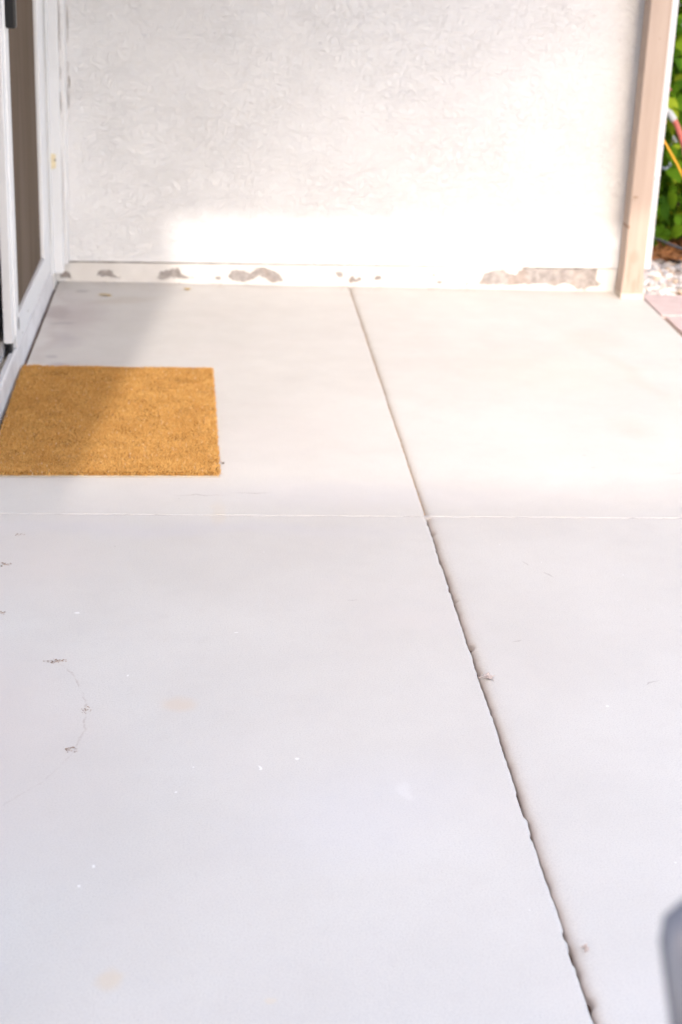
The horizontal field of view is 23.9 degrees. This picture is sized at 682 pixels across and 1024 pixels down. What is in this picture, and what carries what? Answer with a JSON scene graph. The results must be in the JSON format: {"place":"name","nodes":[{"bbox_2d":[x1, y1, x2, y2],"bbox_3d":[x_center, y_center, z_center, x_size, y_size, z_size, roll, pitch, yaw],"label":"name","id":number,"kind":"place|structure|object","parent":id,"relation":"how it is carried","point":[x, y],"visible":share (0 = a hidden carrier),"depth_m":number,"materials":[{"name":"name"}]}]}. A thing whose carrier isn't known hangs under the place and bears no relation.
{"place":"outdoors","nodes":[
{"label":"outdoors","id":0,"kind":"place"},
{"bbox_2d":[0,281,681,1023],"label":"patio floor","id":1,"kind":"structure","parent":0,"point":[314,769],"depth_m":3.08,"materials":[{"name":"paint"}]},
{"bbox_2d":[0,364,221,476],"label":"doormat","id":2,"kind":"object","parent":1,"relation":"on","point":[89,421],"visible":1,"depth_m":4.41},
{"bbox_2d":[95,281,589,292],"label":"paint flakes","id":3,"kind":"object","parent":1,"relation":"on","point":[336,288],"visible":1,"depth_m":6.07,"materials":[{"name":"white paint"}]},
{"bbox_2d":[480,672,494,680],"bbox_3d":[0.283,0.313,3.090,0.031,0.010,0.029,9,22,18],"label":"lint scrap","id":4,"kind":"object","parent":1,"relation":"on","point":[488,675],"visible":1,"depth_m":3.09,"materials":[{"name":"white fabric"}]},
{"bbox_2d":[580,943,588,952],"bbox_3d":[0.350,0.623,2.299,0.012,0.007,0.020,-3,22,-13],"label":"lint scrap","id":5,"kind":"object","parent":1,"relation":"on","point":[586,947],"visible":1,"depth_m":2.30,"materials":[{"name":"white fabric"}]},
{"bbox_2d":[615,0,672,299],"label":"wooden post","id":6,"kind":"object","parent":1,"relation":"on","point":[647,115],"visible":1,"depth_m":5.88,"materials":[{"name":"beige paint"}]},
{"bbox_2d":[659,900,681,1023],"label":"patio chair","id":7,"kind":"object","parent":1,"relation":"on","point":[670,940],"visible":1,"depth_m":0.96,"materials":[{"name":"grey plastic"}]},
{"label":"ground","id":8,"kind":"structure","parent":0,"visible":0},
{"bbox_2d":[53,0,69,289],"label":"house wall","id":9,"kind":"structure","parent":8,"relation":"on","point":[62,65],"depth_m":5.74,"materials":[{"name":"paint"}]},
{"bbox_2d":[0,0,63,423],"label":"patio door","id":10,"kind":"structure","parent":9,"relation":"attached to","point":[31,236],"depth_m":5.12,"materials":[{"name":"white plastic"}]},
{"bbox_2d":[51,153,55,168],"bbox_3d":[-1.023,-1.248,5.725,0.018,0.053,0.018,0,21,-5],"label":"contact sensor","id":11,"kind":"object","parent":10,"relation":"attached to","point":[53,160],"visible":1,"depth_m":5.72,"materials":[{"name":"beige plastic"}]},
{"bbox_2d":[57,0,678,290],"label":"stucco wall","id":12,"kind":"structure","parent":8,"relation":"on","point":[475,144],"depth_m":5.90,"materials":[{"name":"paint"}]},
{"bbox_2d":[643,259,681,294],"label":"pebble gravel","id":13,"kind":"structure","parent":8,"relation":"on","point":[662,277],"depth_m":6.46,"materials":[{"name":"white gravel"}]},
{"bbox_2d":[643,295,681,335],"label":"paver edging","id":14,"kind":"object","parent":8,"relation":"on","point":[667,309],"visible":0.36,"depth_m":5.98,"materials":[{"name":"pink concrete"}]},
{"bbox_2d":[651,227,681,264],"bbox_3d":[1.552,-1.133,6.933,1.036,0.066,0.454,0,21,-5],"label":"bark mulch","id":15,"kind":"object","parent":8,"relation":"on","point":[663,253],"visible":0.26,"depth_m":6.82,"materials":[{"name":"brown wood"}]},
{"bbox_2d":[653,0,681,247],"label":"leafy hedge","id":16,"kind":"object","parent":15,"relation":"on","point":[669,211],"visible":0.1,"depth_m":6.77,"materials":[{"name":"green plant"}]},
{"bbox_2d":[664,139,681,175],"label":"yellow hose","id":17,"kind":"object","parent":16,"relation":"on","point":[673,157],"visible":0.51,"depth_m":6.33,"materials":[{"name":"rubber"}]},
{"bbox_2d":[667,107,681,147],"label":"red hose","id":18,"kind":"object","parent":16,"relation":"on","point":[671,116],"visible":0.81,"depth_m":6.28,"materials":[{"name":"rubber"}]},
{"bbox_2d":[654,236,681,249],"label":"irrigation tube","id":19,"kind":"object","parent":15,"relation":"on","point":[669,243],"visible":0.55,"depth_m":6.79,"materials":[{"name":"grey plastic"}]}
]}

